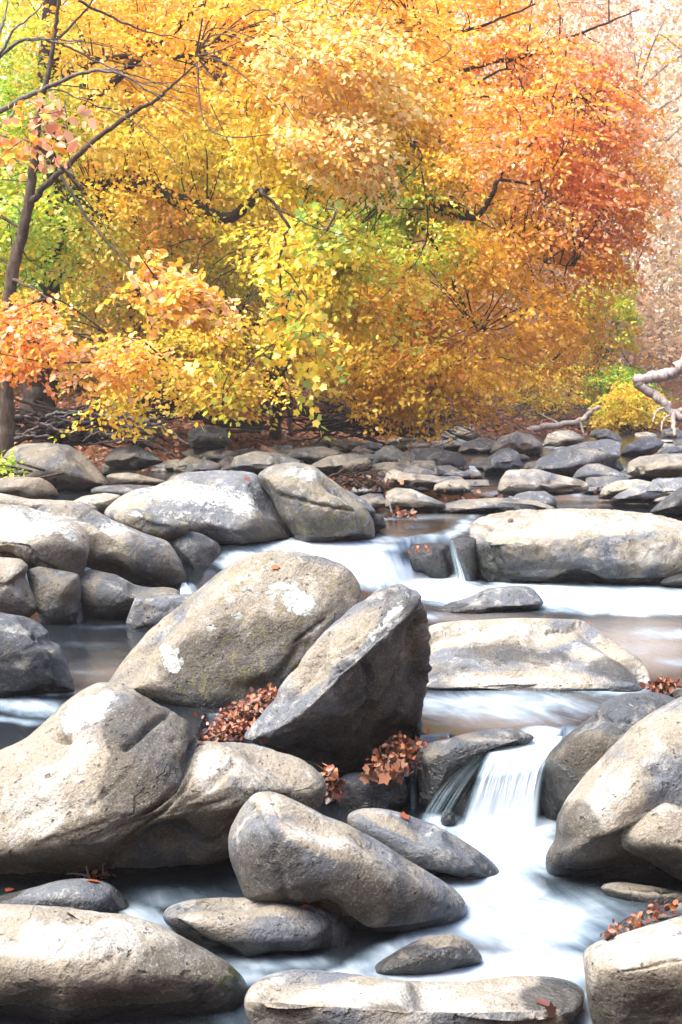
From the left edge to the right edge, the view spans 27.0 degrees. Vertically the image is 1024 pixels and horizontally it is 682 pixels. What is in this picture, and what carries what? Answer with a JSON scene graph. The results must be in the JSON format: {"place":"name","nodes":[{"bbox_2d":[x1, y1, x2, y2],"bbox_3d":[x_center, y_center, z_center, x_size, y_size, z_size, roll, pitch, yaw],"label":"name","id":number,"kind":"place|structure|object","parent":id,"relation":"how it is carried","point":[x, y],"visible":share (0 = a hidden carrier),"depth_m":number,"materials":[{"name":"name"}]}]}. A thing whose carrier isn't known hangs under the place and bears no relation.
{"place":"outdoors","nodes":[
{"label":"outdoors","id":0,"kind":"place"},
{"bbox_2d":[0,430,681,1023],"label":"stream water","id":1,"kind":"structure","parent":0,"point":[526,914],"depth_m":8.01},
{"bbox_2d":[0,557,36,617],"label":"boulder","id":2,"kind":"object","parent":1,"relation":"on","point":[17,596],"visible":0.85,"depth_m":11.31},
{"bbox_2d":[0,477,58,499],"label":"boulder","id":3,"kind":"object","parent":1,"relation":"on","point":[32,487],"visible":0.69,"depth_m":18.12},
{"bbox_2d":[0,446,64,477],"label":"bush","id":4,"kind":"object","parent":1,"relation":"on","point":[8,461],"visible":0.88,"depth_m":18.98,"materials":[{"name":"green plant"}]},
{"bbox_2d":[0,612,74,697],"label":"boulder","id":5,"kind":"object","parent":1,"relation":"on","point":[33,660],"visible":0.88,"depth_m":8.62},
{"bbox_2d":[0,493,97,509],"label":"boulder","id":6,"kind":"object","parent":1,"relation":"on","point":[17,500],"visible":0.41,"depth_m":14.09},
{"bbox_2d":[74,493,119,513],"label":"boulder","id":7,"kind":"object","parent":6,"relation":"on","point":[101,502],"visible":0.53,"depth_m":14.55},
{"bbox_2d":[27,566,80,624],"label":"boulder","id":8,"kind":"object","parent":1,"relation":"on","point":[57,594],"visible":0.89,"depth_m":11.39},
{"bbox_2d":[0,504,89,578],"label":"boulder","id":9,"kind":"object","parent":8,"relation":"on","point":[31,537],"visible":0.78,"depth_m":11.66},
{"bbox_2d":[0,878,128,912],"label":"boulder","id":10,"kind":"object","parent":1,"relation":"on","point":[85,894],"visible":0.62,"depth_m":5.98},
{"bbox_2d":[36,502,186,588],"bbox_3d":[-2.069,0.316,12.794,1.370,0.803,0.836,0,5,0],"label":"boulder","id":11,"kind":"object","parent":1,"relation":"on","point":[127,553],"visible":0.84,"depth_m":12.52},
{"bbox_2d":[114,508,189,540],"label":"boulder","id":12,"kind":"object","parent":11,"relation":"on","point":[158,526],"visible":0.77,"depth_m":13.07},
{"bbox_2d":[0,904,247,1023],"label":"boulder","id":13,"kind":"object","parent":1,"relation":"on","point":[59,965],"visible":0.98,"depth_m":4.96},
{"bbox_2d":[79,570,179,618],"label":"boulder","id":14,"kind":"object","parent":1,"relation":"on","point":[104,595],"visible":0.57,"depth_m":11.66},
{"bbox_2d":[103,445,163,470],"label":"rock","id":15,"kind":"object","parent":1,"relation":"on","point":[133,458],"visible":1,"depth_m":21.83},
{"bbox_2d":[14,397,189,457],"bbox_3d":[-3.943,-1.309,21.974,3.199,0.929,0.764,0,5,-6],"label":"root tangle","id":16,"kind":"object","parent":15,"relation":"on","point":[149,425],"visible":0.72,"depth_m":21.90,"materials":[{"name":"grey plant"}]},
{"bbox_2d":[106,473,165,485],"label":"boulder","id":17,"kind":"object","parent":1,"relation":"on","point":[124,478],"visible":0.71,"depth_m":19.63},
{"bbox_2d":[125,593,192,628],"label":"boulder","id":18,"kind":"object","parent":1,"relation":"on","point":[147,612],"visible":0.56,"depth_m":11.20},
{"bbox_2d":[0,682,326,879],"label":"boulder","id":19,"kind":"object","parent":1,"relation":"on","point":[117,779],"visible":0.89,"depth_m":6.25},
{"bbox_2d":[168,531,222,570],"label":"boulder","id":20,"kind":"object","parent":1,"relation":"on","point":[196,551],"visible":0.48,"depth_m":13.15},
{"bbox_2d":[182,449,211,458],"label":"stone","id":21,"kind":"object","parent":1,"relation":"on","point":[198,453],"visible":0.46,"depth_m":25.98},
{"bbox_2d":[187,425,231,450],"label":"rock","id":22,"kind":"object","parent":21,"relation":"on","point":[206,437],"visible":0.98,"depth_m":25.84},
{"bbox_2d":[104,470,293,544],"bbox_3d":[-1.399,0.028,14.250,1.975,0.872,1.738,0,5,0],"label":"boulder","id":23,"kind":"object","parent":1,"relation":"on","point":[223,507],"visible":0.66,"depth_m":13.67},
{"bbox_2d":[108,551,362,707],"bbox_3d":[-0.684,0.951,8.873,1.664,1.435,1.089,0,5,0],"label":"boulder","id":24,"kind":"object","parent":1,"relation":"on","point":[236,630],"visible":0.51,"depth_m":8.44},
{"bbox_2d":[193,682,278,742],"bbox_3d":[-0.555,1.172,7.978,0.711,0.390,0.390,-5,7,-44],"label":"leaf pile","id":25,"kind":"object","parent":1,"relation":"on","point":[240,721],"visible":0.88,"depth_m":7.93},
{"bbox_2d":[163,897,349,957],"bbox_3d":[-0.347,1.735,5.800,0.766,0.367,0.610,0,5,0],"label":"boulder","id":26,"kind":"object","parent":1,"relation":"on","point":[246,927],"visible":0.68,"depth_m":5.58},
{"bbox_2d":[230,451,304,474],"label":"rock","id":27,"kind":"object","parent":1,"relation":"on","point":[256,462],"visible":0.6,"depth_m":21.07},
{"bbox_2d":[258,462,374,542],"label":"boulder","id":28,"kind":"object","parent":1,"relation":"on","point":[312,503],"visible":0.87,"depth_m":13.78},
{"bbox_2d":[315,763,346,803],"bbox_3d":[-0.041,1.346,7.040,0.150,0.220,0.168,3,6,31],"label":"leaf pile","id":29,"kind":"object","parent":1,"relation":"on","point":[330,775],"visible":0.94,"depth_m":7.01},
{"bbox_2d":[244,584,431,777],"bbox_3d":[0.117,1.001,7.759,1.253,1.270,0.833,-5,7,-43],"label":"boulder","id":30,"kind":"object","parent":1,"relation":"in","point":[352,688],"visible":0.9,"depth_m":7.48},
{"bbox_2d":[311,454,371,473],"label":"rock","id":31,"kind":"object","parent":1,"relation":"on","point":[330,464],"visible":0.71,"depth_m":22.43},
{"bbox_2d":[228,791,466,932],"bbox_3d":[0.032,1.507,5.933,1.018,0.706,0.754,0,5,0],"label":"boulder","id":32,"kind":"object","parent":1,"relation":"on","point":[283,849],"visible":0.8,"depth_m":5.67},
{"bbox_2d":[359,493,384,510],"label":"rock","id":33,"kind":"object","parent":1,"relation":"on","point":[375,501],"visible":0.59,"depth_m":17.33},
{"bbox_2d":[328,463,388,491],"bbox_3d":[0.208,-0.421,17.514,0.841,0.382,0.772,0,5,0],"label":"pile","id":34,"kind":"object","parent":33,"relation":"on","point":[367,483],"visible":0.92,"depth_m":17.47,"materials":[{"name":"brown plant"}]},
{"bbox_2d":[337,772,407,810],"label":"boulder","id":35,"kind":"object","parent":1,"relation":"on","point":[392,795],"visible":0.59,"depth_m":7.49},
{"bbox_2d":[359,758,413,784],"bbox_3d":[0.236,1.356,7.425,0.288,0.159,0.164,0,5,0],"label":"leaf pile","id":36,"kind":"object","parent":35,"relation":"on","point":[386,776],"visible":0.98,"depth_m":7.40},
{"bbox_2d":[365,728,428,781],"bbox_3d":[0.321,1.284,7.503,0.402,0.273,0.318,0,5,0],"label":"leaf pile","id":37,"kind":"object","parent":35,"relation":"on","point":[406,751],"visible":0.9,"depth_m":7.49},
{"bbox_2d":[384,469,445,489],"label":"rock","id":38,"kind":"object","parent":1,"relation":"on","point":[412,479],"visible":0.77,"depth_m":19.32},
{"bbox_2d":[385,488,444,511],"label":"rock","id":39,"kind":"object","parent":1,"relation":"on","point":[406,499],"visible":0.91,"depth_m":17.21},
{"bbox_2d":[347,808,498,879],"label":"boulder","id":40,"kind":"object","parent":1,"relation":"on","point":[434,850],"visible":0.65,"depth_m":6.42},
{"bbox_2d":[375,934,481,974],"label":"boulder","id":41,"kind":"object","parent":1,"relation":"on","point":[430,954],"visible":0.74,"depth_m":5.39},
{"bbox_2d":[409,543,453,578],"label":"boulder","id":42,"kind":"object","parent":1,"relation":"on","point":[436,561],"visible":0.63,"depth_m":14.26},
{"bbox_2d":[410,448,465,467],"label":"rock","id":43,"kind":"object","parent":1,"relation":"on","point":[440,457],"visible":0.51,"depth_m":23.63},
{"bbox_2d":[449,536,477,580],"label":"boulder","id":44,"kind":"object","parent":1,"relation":"on","point":[463,552],"visible":0.88,"depth_m":14.04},
{"bbox_2d":[417,728,533,809],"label":"boulder","id":45,"kind":"object","parent":1,"relation":"on","point":[442,763],"visible":0.98,"depth_m":7.41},
{"bbox_2d":[458,438,495,453],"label":"rock","id":46,"kind":"object","parent":1,"relation":"on","point":[473,446],"visible":0.72,"depth_m":28.80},
{"bbox_2d":[438,586,543,613],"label":"boulder","id":47,"kind":"object","parent":1,"relation":"on","point":[513,598],"visible":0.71,"depth_m":12.13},
{"bbox_2d":[439,779,542,813],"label":"boulder","id":48,"kind":"object","parent":1,"relation":"on","point":[458,799],"visible":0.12,"depth_m":7.50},
{"bbox_2d":[437,498,554,513],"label":"rock","id":49,"kind":"object","parent":1,"relation":"on","point":[490,505],"visible":0.7,"depth_m":17.28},
{"bbox_2d":[484,448,521,474],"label":"rock","id":50,"kind":"object","parent":1,"relation":"on","point":[502,461],"visible":0.92,"depth_m":22.95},
{"bbox_2d":[463,736,560,830],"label":"waterfall","id":51,"kind":"structure","parent":1,"relation":"on","point":[504,797],"depth_m":7.22,"materials":[{"name":"liquid"}]},
{"bbox_2d":[429,485,599,502],"bbox_3d":[2.297,-0.201,19.094,4.343,0.430,1.923,-1,5,-11],"label":"leaf pile","id":52,"kind":"object","parent":1,"relation":"on","point":[474,497],"visible":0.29,"depth_m":18.93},
{"bbox_2d":[433,479,470,494],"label":"rock","id":53,"kind":"object","parent":52,"relation":"on","point":[458,486],"visible":0.99,"depth_m":18.92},
{"bbox_2d":[490,431,542,455],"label":"rock","id":54,"kind":"object","parent":1,"relation":"on","point":[526,444],"visible":0.73,"depth_m":27.59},
{"bbox_2d":[512,491,556,507],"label":"rock","id":55,"kind":"object","parent":1,"relation":"on","point":[545,497],"visible":0.51,"depth_m":17.98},
{"bbox_2d":[497,469,589,496],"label":"rock","id":56,"kind":"object","parent":55,"relation":"on","point":[513,483],"visible":0.84,"depth_m":18.46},
{"bbox_2d":[426,618,650,690],"bbox_3d":[1.226,0.960,9.383,1.555,0.415,1.040,0,5,0],"label":"boulder","id":57,"kind":"object","parent":1,"relation":"on","point":[531,654],"visible":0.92,"depth_m":9.18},
{"bbox_2d":[544,430,584,446],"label":"rock","id":58,"kind":"object","parent":1,"relation":"on","point":[568,437],"visible":0.75,"depth_m":31.47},
{"bbox_2d":[469,508,681,584],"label":"boulder","id":59,"kind":"object","parent":1,"relation":"on","point":[613,547],"visible":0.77,"depth_m":13.79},
{"bbox_2d":[530,439,621,475],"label":"rock","id":60,"kind":"object","parent":1,"relation":"on","point":[568,460],"visible":0.91,"depth_m":22.58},
{"bbox_2d":[573,463,625,481],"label":"rock","id":61,"kind":"object","parent":1,"relation":"on","point":[583,473],"visible":0.66,"depth_m":21.06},
{"bbox_2d":[540,692,674,819],"bbox_3d":[1.491,1.306,7.432,0.913,0.758,0.685,0,5,0],"label":"boulder","id":62,"kind":"object","parent":1,"relation":"on","point":[575,755],"visible":0.41,"depth_m":7.21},
{"bbox_2d":[545,697,681,878],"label":"boulder","id":63,"kind":"object","parent":1,"relation":"on","point":[632,775],"visible":0.79,"depth_m":6.25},
{"bbox_2d":[621,803,681,881],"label":"boulder","id":64,"kind":"object","parent":63,"relation":"on","point":[653,836],"visible":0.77,"depth_m":6.10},
{"bbox_2d":[598,479,648,499],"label":"rock","id":65,"kind":"object","parent":1,"relation":"on","point":[610,491],"visible":0.66,"depth_m":18.66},
{"bbox_2d":[601,882,681,902],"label":"boulder","id":66,"kind":"object","parent":1,"relation":"on","point":[635,892],"visible":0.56,"depth_m":6.19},
{"bbox_2d":[621,437,663,455],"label":"rock","id":67,"kind":"object","parent":1,"relation":"on","point":[646,446],"visible":0.96,"depth_m":27.54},
{"bbox_2d":[610,477,681,503],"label":"rock","id":68,"kind":"object","parent":1,"relation":"on","point":[647,492],"visible":0.69,"depth_m":18.09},
{"bbox_2d":[614,903,681,931],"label":"boulder","id":69,"kind":"object","parent":1,"relation":"on","point":[669,915],"visible":0.25,"depth_m":5.83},
{"bbox_2d":[626,453,681,479],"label":"rock","id":70,"kind":"object","parent":1,"relation":"on","point":[656,466],"visible":0.84,"depth_m":21.70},
{"bbox_2d":[632,355,681,436],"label":"driftwood","id":71,"kind":"object","parent":1,"relation":"on","point":[640,382],"visible":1,"depth_m":36.75,"materials":[{"name":"white wood"}]},
{"bbox_2d":[650,487,681,518],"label":"boulder","id":72,"kind":"object","parent":1,"relation":"on","point":[669,506],"visible":0.84,"depth_m":16.26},
{"bbox_2d":[665,688,681,698],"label":"stone","id":73,"kind":"object","parent":1,"relation":"on","point":[676,692],"visible":0.19,"depth_m":8.44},
{"bbox_2d":[639,676,681,696],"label":"leaf pile","id":74,"kind":"object","parent":73,"relation":"on","point":[662,685],"visible":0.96,"depth_m":8.38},
{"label":"stone","id":75,"kind":"object","parent":1,"relation":"on","visible":0},
{"bbox_2d":[287,446,340,464],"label":"rock","id":76,"kind":"object","parent":75,"relation":"on","point":[310,455],"visible":0.77,"depth_m":23.42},
{"bbox_2d":[0,98,681,469],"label":"ground","id":77,"kind":"structure","parent":0,"point":[674,386],"depth_m":40.18,"materials":[{"name":"brown soil"}]},
{"bbox_2d":[3,443,109,490],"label":"boulder","id":78,"kind":"object","parent":77,"relation":"on","point":[81,471],"visible":0.62,"depth_m":19.87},
{"bbox_2d":[0,0,156,396],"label":"autumn tree","id":79,"kind":"object","parent":77,"relation":"on","point":[33,83],"visible":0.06,"depth_m":32.00,"materials":[{"name":"yellow plant"}]},
{"bbox_2d":[14,397,195,451],"bbox_3d":[-4.032,-1.389,22.268,3.577,1.019,0.962,0,5,0],"label":"root tangle","id":80,"kind":"object","parent":77,"relation":"on","point":[29,424],"visible":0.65,"depth_m":22.13,"materials":[{"name":"brown plant"}]},
{"bbox_2d":[0,0,216,455],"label":"autumn tree","id":81,"kind":"object","parent":77,"relation":"on","point":[20,244],"visible":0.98,"depth_m":17.88,"materials":[{"name":"brown plant"}]},
{"bbox_2d":[60,174,247,343],"bbox_3d":[-2.149,-2.827,15.682,2.468,1.962,1.080,2,5,23],"label":"leafy branch","id":82,"kind":"object","parent":81,"relation":"attached to","point":[187,300],"visible":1,"depth_m":15.43,"materials":[{"name":"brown plant"}]},
{"bbox_2d":[182,188,377,441],"bbox_3d":[-0.478,-2.299,16.591,2.696,2.944,1.870,-3,6,-34],"label":"leafy branch","id":83,"kind":"object","parent":81,"relation":"attached to","point":[290,332],"visible":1,"depth_m":16.37,"materials":[{"name":"yellow plant"}]},
{"bbox_2d":[0,0,218,389],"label":"autumn tree","id":84,"kind":"object","parent":77,"relation":"on","point":[117,318],"visible":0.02,"depth_m":33.97,"materials":[{"name":"yellow plant"}]},
{"bbox_2d":[0,0,233,260],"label":"bare branched tree","id":85,"kind":"object","parent":77,"relation":"on","point":[41,144],"visible":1,"depth_m":10.48,"materials":[{"name":"grey plant"}]},
{"bbox_2d":[0,0,292,405],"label":"autumn tree","id":86,"kind":"object","parent":77,"relation":"on","point":[23,4],"visible":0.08,"depth_m":32.16,"materials":[{"name":"yellow plant"}]},
{"bbox_2d":[0,0,352,421],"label":"autumn tree","id":87,"kind":"object","parent":77,"relation":"on","point":[150,187],"visible":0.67,"depth_m":24.40,"materials":[{"name":"yellow plant"}]},
{"bbox_2d":[23,208,352,423],"bbox_3d":[-2.978,-3.838,27.250,6.536,4.323,4.779,0,5,0],"label":"autumn tree","id":88,"kind":"object","parent":77,"relation":"on","point":[130,314],"visible":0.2,"depth_m":26.88,"materials":[{"name":"yellow plant"}]},
{"bbox_2d":[76,0,337,400],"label":"autumn tree","id":89,"kind":"object","parent":77,"relation":"on","point":[325,398],"depth_m":35.20,"materials":[{"name":"yellow plant"}]},
{"bbox_2d":[114,0,397,414],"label":"autumn tree","id":90,"kind":"object","parent":77,"relation":"on","point":[267,403],"visible":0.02,"depth_m":33.25,"materials":[{"name":"yellow plant"}]},
{"bbox_2d":[116,0,481,440],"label":"autumn tree","id":91,"kind":"object","parent":77,"relation":"on","point":[356,102],"visible":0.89,"depth_m":19.24,"materials":[{"name":"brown plant"}]},
{"bbox_2d":[0,389,681,472],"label":"leaf litter","id":92,"kind":"object","parent":77,"relation":"on","point":[186,427],"visible":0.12,"depth_m":32.34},
{"bbox_2d":[255,399,493,444],"bbox_3d":[0.716,-1.949,29.395,5.018,1.248,0.907,0,5,0],"label":"root tangle","id":93,"kind":"object","parent":77,"relation":"on","point":[330,428],"visible":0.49,"depth_m":29.40,"materials":[{"name":"brown plant"}]},
{"bbox_2d":[244,969,584,1023],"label":"boulder","id":94,"kind":"object","parent":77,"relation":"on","point":[297,996],"visible":1,"depth_m":4.86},
{"bbox_2d":[280,0,552,420],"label":"autumn tree","id":95,"kind":"object","parent":77,"relation":"on","point":[463,118],"visible":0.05,"depth_m":35.01,"materials":[{"name":"orange plant"}]},
{"bbox_2d":[290,382,567,447],"bbox_3d":[1.774,-1.928,28.952,5.715,1.804,0.907,0,5,4],"label":"root tangle","id":96,"kind":"object","parent":77,"relation":"on","point":[349,410],"visible":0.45,"depth_m":28.93,"materials":[{"name":"brown plant"}]},
{"bbox_2d":[339,0,553,400],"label":"autumn tree","id":97,"kind":"object","parent":77,"relation":"on","point":[465,37],"visible":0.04,"depth_m":43.02,"materials":[{"name":"orange plant"}]},
{"bbox_2d":[281,0,681,449],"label":"autumn tree","id":98,"kind":"object","parent":77,"relation":"on","point":[589,180],"visible":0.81,"depth_m":24.49,"materials":[{"name":"orange plant"}]},
{"bbox_2d":[423,0,628,394],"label":"hillside tree","id":99,"kind":"object","parent":77,"relation":"on","point":[558,270],"visible":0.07,"depth_m":46.00,"materials":[{"name":"orange plant"}]},
{"bbox_2d":[458,0,628,357],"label":"hillside tree","id":100,"kind":"object","parent":77,"relation":"on","point":[588,35],"visible":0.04,"depth_m":52.68,"materials":[{"name":"orange plant"}]},
{"bbox_2d":[500,358,599,421],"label":"bush","id":101,"kind":"object","parent":77,"relation":"on","point":[556,379],"visible":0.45,"depth_m":40.12,"materials":[{"name":"orange plant"}]},
{"bbox_2d":[483,385,624,433],"bbox_3d":[5.321,-2.752,39.953,5.431,1.615,0.966,0,5,0],"label":"root tangle","id":102,"kind":"object","parent":77,"relation":"on","point":[578,407],"visible":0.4,"depth_m":39.76,"materials":[{"name":"brown plant"}]},
{"bbox_2d":[527,406,600,433],"bbox_3d":[5.797,-2.404,38.079,2.274,0.898,0.662,0,5,3],"label":"driftwood","id":103,"kind":"object","parent":77,"relation":"on","point":[556,424],"visible":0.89,"depth_m":37.87,"materials":[{"name":"grey wood"}]},
{"bbox_2d":[542,317,622,414],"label":"sapling","id":104,"kind":"object","parent":77,"relation":"on","point":[585,371],"visible":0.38,"depth_m":41.61,"materials":[{"name":"orange plant"}]},
{"bbox_2d":[509,0,677,343],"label":"hillside tree","id":105,"kind":"object","parent":77,"relation":"on","point":[635,17],"visible":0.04,"depth_m":61.99,"materials":[{"name":"orange plant"}]},
{"bbox_2d":[515,0,681,413],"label":"hillside tree","id":106,"kind":"object","parent":77,"relation":"on","point":[632,50],"visible":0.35,"depth_m":43.57,"materials":[{"name":"pink plant"}]},
{"bbox_2d":[567,245,644,389],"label":"bush","id":107,"kind":"object","parent":77,"relation":"on","point":[628,316],"visible":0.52,"depth_m":41.46,"materials":[{"name":"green plant"}]},
{"bbox_2d":[550,2,681,334],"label":"hillside tree","id":108,"kind":"object","parent":77,"relation":"on","point":[673,131],"visible":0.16,"depth_m":55.72,"materials":[{"name":"pink plant"}]},
{"bbox_2d":[577,362,678,415],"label":"bush","id":109,"kind":"object","parent":77,"relation":"on","point":[627,375],"visible":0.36,"depth_m":40.95,"materials":[{"name":"green plant"}]},
{"bbox_2d":[583,378,678,434],"bbox_3d":[8.107,-2.847,39.948,2.902,1.870,2.239,-2,5,-26],"label":"bush","id":110,"kind":"object","parent":77,"relation":"on","point":[630,414],"visible":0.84,"depth_m":39.51,"materials":[{"name":"yellow plant"}]},
{"bbox_2d":[583,916,681,1023],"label":"boulder","id":111,"kind":"object","parent":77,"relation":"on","point":[633,976],"visible":1,"depth_m":4.75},
{"bbox_2d":[600,899,678,938],"bbox_3d":[1.203,1.623,5.697,0.424,0.154,0.142,-3,6,-33],"label":"leaf pile","id":112,"kind":"object","parent":111,"relation":"on","point":[654,913],"visible":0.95,"depth_m":5.69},
{"bbox_2d":[584,7,681,359],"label":"hillside tree","id":113,"kind":"object","parent":77,"relation":"on","point":[652,307],"visible":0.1,"depth_m":64.78,"materials":[{"name":"pink plant"}]},
{"bbox_2d":[600,0,681,380],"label":"hillside tree","id":114,"kind":"object","parent":77,"relation":"on","point":[673,212],"visible":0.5,"depth_m":44.47,"materials":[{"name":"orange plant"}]},
{"bbox_2d":[634,0,681,357],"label":"hillside tree","id":115,"kind":"object","parent":77,"relation":"on","point":[678,224],"visible":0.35,"depth_m":52.11,"materials":[{"name":"pink plant"}]},
{"bbox_2d":[0,0,681,315],"label":"sky","id":116,"kind":"structure","parent":0,"point":[647,1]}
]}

